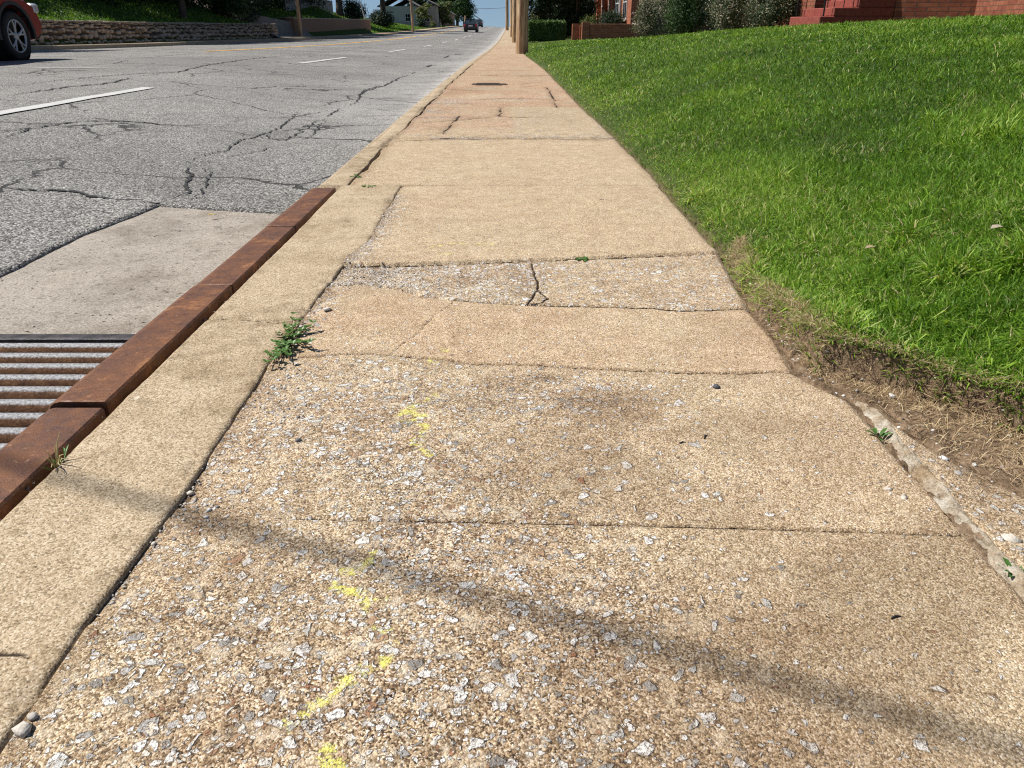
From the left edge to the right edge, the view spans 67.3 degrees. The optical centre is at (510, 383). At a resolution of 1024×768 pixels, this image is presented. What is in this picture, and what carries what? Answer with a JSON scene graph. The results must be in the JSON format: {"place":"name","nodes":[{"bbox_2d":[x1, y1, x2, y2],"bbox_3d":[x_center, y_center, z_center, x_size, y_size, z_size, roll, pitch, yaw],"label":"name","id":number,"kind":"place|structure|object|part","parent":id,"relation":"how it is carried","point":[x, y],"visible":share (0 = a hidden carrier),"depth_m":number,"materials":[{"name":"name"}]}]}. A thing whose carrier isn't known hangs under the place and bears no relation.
{"place":"outdoors","nodes":[
{"label":"outdoors","id":0,"kind":"place"},
{"bbox_2d":[23,0,455,44],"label":"opposite lawn","id":1,"kind":"structure","parent":0,"point":[320,33],"depth_m":41.13,"materials":[{"name":"plant"}]},
{"bbox_2d":[31,19,277,44],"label":"stone wall","id":2,"kind":"structure","parent":1,"relation":"on","point":[72,30],"depth_m":35.73,"materials":[{"name":"grey stone"}]},
{"bbox_2d":[178,0,187,18],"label":"shade tree","id":3,"kind":"object","parent":1,"relation":"on","point":[182,9],"visible":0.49,"depth_m":43.48,"materials":[{"name":"brown plant"}]},
{"bbox_2d":[77,0,328,22],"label":"undergrowth","id":4,"kind":"object","parent":1,"relation":"on","point":[264,3],"visible":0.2,"depth_m":54.89,"materials":[{"name":"green plant"}]},
{"bbox_2d":[197,0,259,19],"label":"understory bush","id":5,"kind":"object","parent":1,"relation":"on","point":[228,8],"visible":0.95,"depth_m":49.26,"materials":[{"name":"green plant"}]},
{"bbox_2d":[278,17,296,37],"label":"brick return wall","id":6,"kind":"structure","parent":1,"relation":"on","point":[290,20],"depth_m":55.47,"materials":[{"name":"brick"}]},
{"bbox_2d":[284,0,332,13],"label":"board fence","id":7,"kind":"object","parent":1,"relation":"on","point":[292,5],"visible":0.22,"depth_m":67.11,"materials":[{"name":"grey wood"}]},
{"bbox_2d":[293,18,370,35],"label":"brick retaining wall","id":8,"kind":"structure","parent":1,"relation":"on","point":[318,24],"depth_m":61.09,"materials":[{"name":"brick"}]},
{"bbox_2d":[336,0,343,16],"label":"shade tree","id":9,"kind":"object","parent":1,"relation":"on","point":[339,8],"visible":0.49,"depth_m":80.61,"materials":[{"name":"brown plant"}]},
{"bbox_2d":[341,0,369,18],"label":"understory bush","id":10,"kind":"object","parent":1,"relation":"on","point":[352,10],"visible":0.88,"depth_m":80.95,"materials":[{"name":"green plant"}]},
{"bbox_2d":[366,8,399,27],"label":"understory bush","id":11,"kind":"object","parent":1,"relation":"on","point":[381,18],"visible":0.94,"depth_m":91.11,"materials":[{"name":"green plant"}]},
{"bbox_2d":[380,0,385,11],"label":"shade tree","id":12,"kind":"object","parent":1,"relation":"on","point":[382,4],"visible":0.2,"depth_m":93.12,"materials":[{"name":"brown plant"}]},
{"bbox_2d":[377,0,420,31],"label":"distant house","id":13,"kind":"structure","parent":1,"relation":"on","point":[402,14],"depth_m":127.13,"materials":[{"name":"grey wood"}]},
{"bbox_2d":[394,0,440,26],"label":"distant house","id":14,"kind":"structure","parent":1,"relation":"on","point":[434,11],"depth_m":134.43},
{"bbox_2d":[401,0,437,5],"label":"round tree","id":15,"kind":"object","parent":1,"relation":"on","point":[420,2],"visible":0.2,"depth_m":185.70,"materials":[{"name":"green plant"}]},
{"bbox_2d":[415,18,425,26],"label":"round bush","id":16,"kind":"object","parent":1,"relation":"on","point":[421,22],"visible":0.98,"depth_m":117.46,"materials":[{"name":"green plant"}]},
{"bbox_2d":[414,2,431,19],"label":"tree","id":17,"kind":"object","parent":1,"relation":"on","point":[422,11],"visible":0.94,"depth_m":123.60,"materials":[{"name":"green plant"}]},
{"bbox_2d":[441,9,455,25],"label":"distant house","id":18,"kind":"structure","parent":1,"relation":"on","point":[452,15],"depth_m":164.86,"materials":[{"name":"grey"}]},
{"bbox_2d":[436,0,478,25],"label":"round tree","id":19,"kind":"object","parent":1,"relation":"on","point":[460,9],"visible":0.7,"depth_m":182.06,"materials":[{"name":"green plant"}]},
{"bbox_2d":[31,26,455,45],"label":"opposite sidewalk","id":20,"kind":"structure","parent":0,"point":[267,38],"depth_m":49.85,"materials":[{"name":"concrete"}]},
{"bbox_2d":[295,0,302,35],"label":"utility pole","id":21,"kind":"object","parent":20,"relation":"on","point":[299,18],"visible":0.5,"depth_m":53.49,"materials":[{"name":"brown wood"}]},
{"bbox_2d":[410,0,413,31],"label":"utility pole","id":22,"kind":"object","parent":20,"relation":"on","point":[412,18],"visible":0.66,"depth_m":87.27,"materials":[{"name":"brown wood"}]},
{"bbox_2d":[430,21,435,27],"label":"round bush","id":23,"kind":"object","parent":20,"relation":"on","point":[432,24],"visible":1,"depth_m":117.59,"materials":[{"name":"green plant"}]},
{"bbox_2d":[434,1,453,26],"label":"tree","id":24,"kind":"object","parent":20,"relation":"on","point":[444,13],"visible":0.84,"depth_m":138.33,"materials":[{"name":"green plant"}]},
{"bbox_2d":[0,26,504,243],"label":"road","id":25,"kind":"structure","parent":0,"point":[144,158],"depth_m":6.53,"materials":[{"name":"grey asphalt"}]},
{"bbox_2d":[0,0,41,60],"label":"car","id":26,"kind":"object","parent":25,"relation":"on","point":[20,27],"visible":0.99,"depth_m":12.55,"materials":[{"name":"red paint"}]},
{"bbox_2d":[0,194,166,277],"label":"road edge","id":27,"kind":"object","parent":25,"relation":"on","point":[21,251],"visible":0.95,"depth_m":3.08,"materials":[{"name":"asphalt"}]},
{"bbox_2d":[0,207,278,333],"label":"gutter apron","id":28,"kind":"object","parent":25,"relation":"on","point":[135,275],"visible":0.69,"depth_m":2.60,"materials":[{"name":"concrete"}]},
{"bbox_2d":[149,194,303,214],"bbox_3d":[-1.248,-0.783,3.557,0.833,0.112,0.374,0,25,0],"label":"road edge end","id":29,"kind":"object","parent":25,"relation":"on","point":[274,204],"visible":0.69,"depth_m":3.54,"materials":[{"name":"asphalt"}]},
{"bbox_2d":[5,48,448,219],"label":"road cracks","id":30,"kind":"object","parent":25,"relation":"on","point":[189,177],"visible":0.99,"depth_m":5.37,"materials":[{"name":"black asphalt"}]},
{"bbox_2d":[0,27,491,114],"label":"lane markings","id":31,"kind":"object","parent":25,"relation":"on","point":[60,102],"visible":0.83,"depth_m":6.94,"materials":[{"name":"white paint"}]},
{"bbox_2d":[31,26,463,50],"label":"opposite kerb","id":32,"kind":"structure","parent":25,"relation":"on","point":[70,47],"depth_m":36.48,"materials":[{"name":"concrete"}]},
{"bbox_2d":[220,29,458,50],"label":"line","id":33,"kind":"object","parent":25,"relation":"on","point":[329,44],"visible":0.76,"depth_m":32.51,"materials":[{"name":"yellow paint"}]},
{"bbox_2d":[318,31,504,190],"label":"kerb","id":34,"kind":"structure","parent":25,"relation":"on","point":[360,162],"depth_m":4.63,"materials":[{"name":"concrete"}]},
{"bbox_2d":[463,19,479,31],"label":"car","id":35,"kind":"object","parent":25,"relation":"on","point":[470,24],"visible":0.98,"depth_m":91.92,"materials":[{"name":"paint"}]},
{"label":"windows","id":36,"kind":"part","parent":35,"relation":"part of","materials":[{"name":"black glass"}]},
{"bbox_2d":[476,19,482,26],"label":"car","id":37,"kind":"object","parent":25,"relation":"on","point":[480,22],"visible":0.51,"depth_m":159.66,"materials":[{"name":"teal paint"}]},
{"bbox_2d":[195,0,313,36],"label":"driveway","id":38,"kind":"structure","parent":0,"point":[284,28],"depth_m":55.41,"materials":[{"name":"concrete"}]},
{"bbox_2d":[89,75,460,624],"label":"joint soil","id":39,"kind":"structure","parent":0,"point":[187,499],"depth_m":1.17,"materials":[{"name":"brown soil"}]},
{"bbox_2d":[0,408,105,519],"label":"steel kerb plate","id":40,"kind":"object","parent":39,"relation":"on","point":[23,461],"visible":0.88,"depth_m":1.29,"materials":[{"name":"brown metal"}]},
{"bbox_2d":[44,432,68,470],"bbox_3d":[-0.736,0.111,1.252,0.033,0.063,0.084,0,25,0],"label":"grass sprout","id":41,"kind":"object","parent":39,"relation":"on","point":[57,462],"depth_m":1.25,"materials":[{"name":"green plant"}]},
{"bbox_2d":[0,185,401,753],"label":"kerb","id":42,"kind":"structure","parent":39,"relation":"on","point":[81,527],"depth_m":1.24,"materials":[{"name":"concrete"}]},
{"bbox_2d":[49,285,232,417],"bbox_3d":[-0.810,-0.080,1.772,0.116,0.084,0.708,0,25,0],"label":"steel kerb plate","id":43,"kind":"object","parent":42,"relation":"attached to","point":[113,381],"visible":0.7,"depth_m":1.65,"materials":[{"name":"brown metal"}]},
{"bbox_2d":[197,226,294,293],"bbox_3d":[-0.810,-0.373,2.404,0.116,0.084,0.660,0,25,0],"label":"steel kerb plate","id":44,"kind":"object","parent":39,"relation":"on","point":[237,268],"visible":0.63,"depth_m":2.33,"materials":[{"name":"brown metal"}]},
{"bbox_2d":[266,188,335,232],"bbox_3d":[-0.810,-0.663,3.021,0.116,0.084,0.682,0,25,0],"label":"steel kerb plate","id":45,"kind":"object","parent":39,"relation":"on","point":[303,209],"visible":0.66,"depth_m":2.94,"materials":[{"name":"brown metal"}]},
{"bbox_2d":[855,401,1023,600],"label":"concrete edge","id":46,"kind":"object","parent":39,"relation":"on","point":[919,470],"visible":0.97,"depth_m":1.17,"materials":[{"name":"beige concrete"}]},
{"bbox_2d":[998,557,1023,576],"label":"weed","id":47,"kind":"object","parent":46,"relation":"on","point":[1007,562],"visible":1,"depth_m":1.02,"materials":[{"name":"green plant"}]},
{"bbox_2d":[892,425,1023,568],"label":"sandy crust","id":48,"kind":"object","parent":39,"relation":"on","point":[991,511],"visible":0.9,"depth_m":1.15,"materials":[{"name":"concrete"}]},
{"bbox_2d":[1001,533,1022,542],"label":"pebble","id":49,"kind":"object","parent":48,"relation":"on","point":[1011,538],"visible":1,"depth_m":1.06,"materials":[{"name":"white stone"}]},
{"bbox_2d":[330,0,593,26],"label":"sky","id":50,"kind":"structure","parent":0,"point":[495,17],"materials":[{"name":"blue"}]},
{"bbox_2d":[350,27,659,187],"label":"sidewalk","id":51,"kind":"structure","parent":0,"point":[501,113],"depth_m":4.63,"materials":[{"name":"concrete"}]},
{"bbox_2d":[505,0,508,29],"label":"utility pole","id":52,"kind":"object","parent":51,"relation":"on","point":[506,14],"visible":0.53,"depth_m":114.11,"materials":[{"name":"brown wood"}]},
{"bbox_2d":[510,0,511,36],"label":"utility pole","id":53,"kind":"object","parent":51,"relation":"on","point":[510,18],"visible":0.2,"depth_m":65.42,"materials":[{"name":"brown wood"}]},
{"bbox_2d":[512,0,515,42],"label":"utility pole","id":54,"kind":"object","parent":51,"relation":"on","point":[513,21],"visible":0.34,"depth_m":45.53,"materials":[{"name":"brown wood"}]},
{"bbox_2d":[516,0,528,54],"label":"utility pole","id":55,"kind":"object","parent":51,"relation":"on","point":[522,13],"visible":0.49,"depth_m":22.52,"materials":[{"name":"brown wood"}]},
{"bbox_2d":[0,185,1023,767],"bbox_3d":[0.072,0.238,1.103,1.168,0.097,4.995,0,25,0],"label":"sidewalk","id":56,"kind":"structure","parent":0,"point":[800,547],"depth_m":1.03,"materials":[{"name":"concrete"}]},
{"bbox_2d":[12,721,31,738],"bbox_3d":[-0.491,0.350,0.779,0.019,0.013,0.018,15,29,28],"label":"pebble","id":57,"kind":"object","parent":56,"relation":"on","point":[22,730],"visible":1,"depth_m":0.77,"materials":[{"name":"grey stone"}]},
{"bbox_2d":[26,712,37,720],"bbox_3d":[-0.493,0.344,0.794,0.011,0.009,0.010,0,25,0],"label":"pebble","id":58,"kind":"object","parent":56,"relation":"on","point":[32,716],"visible":1,"depth_m":0.79,"materials":[{"name":"grey stone"}]},
{"bbox_2d":[262,312,316,365],"bbox_3d":[-0.476,-0.099,1.708,0.111,0.034,0.280,0,25,0],"label":"purslane plant","id":59,"kind":"object","parent":56,"relation":"on","point":[284,343],"visible":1,"depth_m":1.69,"materials":[{"name":"green plant"}]},
{"bbox_2d":[575,256,587,261],"bbox_3d":[0.219,-0.370,2.311,0.043,0.016,0.043,-6,26,-12],"label":"weed","id":60,"kind":"object","parent":56,"relation":"on","point":[585,258],"visible":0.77,"depth_m":2.31,"materials":[{"name":"green plant"}]},
{"bbox_2d":[865,427,892,440],"bbox_3d":[0.645,0.091,1.344,0.040,0.023,0.042,22,33,39],"label":"weed","id":61,"kind":"object","parent":56,"relation":"on","point":[882,433],"visible":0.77,"depth_m":1.34,"materials":[{"name":"green plant"}]},
{"bbox_2d":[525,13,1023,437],"bbox_3d":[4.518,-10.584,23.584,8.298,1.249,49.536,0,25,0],"label":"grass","id":62,"kind":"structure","parent":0,"point":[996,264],"depth_m":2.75,"materials":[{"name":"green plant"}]},
{"bbox_2d":[990,224,1005,228],"bbox_3d":[1.184,-0.380,1.864,0.050,0.008,0.022,-6,26,-13],"label":"fallen leaf","id":63,"kind":"object","parent":62,"relation":"on","point":[996,226],"visible":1,"depth_m":1.87,"materials":[{"name":"beige plant"}]},
{"bbox_2d":[526,18,1023,560],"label":"lawn","id":64,"kind":"structure","parent":0,"point":[880,362],"depth_m":1.76,"materials":[{"name":"plant"}]},
{"bbox_2d":[529,0,559,20],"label":"evergreen","id":65,"kind":"object","parent":64,"relation":"on","point":[539,8],"visible":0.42,"depth_m":45.80,"materials":[{"name":"green plant"}]},
{"bbox_2d":[528,19,566,41],"bbox_3d":[1.917,-18.555,40.400,2.114,1.161,1.340,0,25,0],"label":"box hedge","id":66,"kind":"object","parent":64,"relation":"on","point":[543,30],"visible":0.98,"depth_m":39.90,"materials":[{"name":"green plant"}]},
{"bbox_2d":[529,0,573,37],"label":"evergreen","id":67,"kind":"object","parent":64,"relation":"on","point":[555,14],"visible":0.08,"depth_m":48.59,"materials":[{"name":"green plant"}]},
{"bbox_2d":[553,0,599,37],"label":"evergreen","id":68,"kind":"object","parent":64,"relation":"on","point":[570,10],"visible":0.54,"depth_m":46.13,"materials":[{"name":"green plant"}]},
{"bbox_2d":[572,22,639,39],"bbox_3d":[4.792,-17.798,39.199,3.402,1.180,2.860,0,25,0],"label":"brick planter","id":69,"kind":"object","parent":64,"relation":"on","point":[586,30],"visible":0.57,"depth_m":37.89,"materials":[{"name":"red brick"}]},
{"bbox_2d":[580,15,596,25],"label":"clipped bush","id":70,"kind":"object","parent":69,"relation":"in","point":[586,19],"visible":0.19,"depth_m":42.54,"materials":[{"name":"green plant"}]},
{"bbox_2d":[591,7,625,23],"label":"clipped bush","id":71,"kind":"object","parent":69,"relation":"in","point":[617,18],"visible":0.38,"depth_m":41.39,"materials":[{"name":"green plant"}]},
{"bbox_2d":[627,0,666,36],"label":"flowering shrub","id":72,"kind":"object","parent":64,"relation":"on","point":[648,18],"visible":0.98,"depth_m":30.91,"materials":[{"name":"green plant"}]},
{"bbox_2d":[655,0,676,34],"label":"flowering shrub","id":73,"kind":"object","parent":64,"relation":"on","point":[663,30],"visible":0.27,"depth_m":35.32,"materials":[{"name":"green plant"}]},
{"bbox_2d":[595,0,757,36],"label":"brick house","id":74,"kind":"structure","parent":64,"relation":"on","point":[628,7],"depth_m":41.27,"materials":[{"name":"red brick"}]},
{"bbox_2d":[615,0,618,12],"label":"window","id":75,"kind":"structure","parent":74,"relation":"in","point":[616,1],"depth_m":44.49,"materials":[{"name":"white glass"}]},
{"bbox_2d":[622,0,627,20],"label":"window","id":76,"kind":"structure","parent":74,"relation":"in","point":[624,1],"depth_m":41.33,"materials":[{"name":"white glass"}]},
{"bbox_2d":[658,0,706,33],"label":"green shrub","id":77,"kind":"object","parent":64,"relation":"on","point":[682,10],"visible":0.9,"depth_m":25.91,"materials":[{"name":"green plant"}]},
{"bbox_2d":[688,0,721,30],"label":"dark shrub","id":78,"kind":"object","parent":64,"relation":"on","point":[705,17],"visible":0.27,"depth_m":25.64,"materials":[{"name":"green plant"}]},
{"bbox_2d":[703,0,758,30],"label":"flowering shrub","id":79,"kind":"object","parent":64,"relation":"on","point":[729,14],"visible":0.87,"depth_m":20.49,"materials":[{"name":"green plant"}]},
{"bbox_2d":[737,0,800,28],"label":"flowering shrub","id":80,"kind":"object","parent":64,"relation":"on","point":[775,12],"visible":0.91,"depth_m":17.91,"materials":[{"name":"green plant"}]},
{"bbox_2d":[719,246,1023,431],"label":"bank roots","id":81,"kind":"object","parent":64,"relation":"on","point":[796,319],"visible":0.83,"depth_m":1.61,"materials":[{"name":"plant"}]},
{"bbox_2d":[724,229,1023,564],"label":"straw","id":82,"kind":"object","parent":64,"relation":"on","point":[739,244],"visible":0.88,"depth_m":1.47,"materials":[{"name":"beige plant"}]},
{"bbox_2d":[758,0,1023,26],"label":"house","id":83,"kind":"structure","parent":64,"relation":"on","point":[823,11],"depth_m":14.88,"materials":[{"name":"brick"}]},
{"bbox_2d":[636,86,1023,376],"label":"coarse grass","id":84,"kind":"structure","parent":0,"point":[944,323],"depth_m":1.65,"materials":[{"name":"green plant"}]},
{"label":"gutter apron front","id":85,"kind":"structure","parent":0,"visible":0},
{"bbox_2d":[0,334,134,449],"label":"drain grate","id":86,"kind":"object","parent":85,"relation":"on","point":[40,374],"visible":0.41,"depth_m":1.86,"materials":[{"name":"metal"}]}
]}

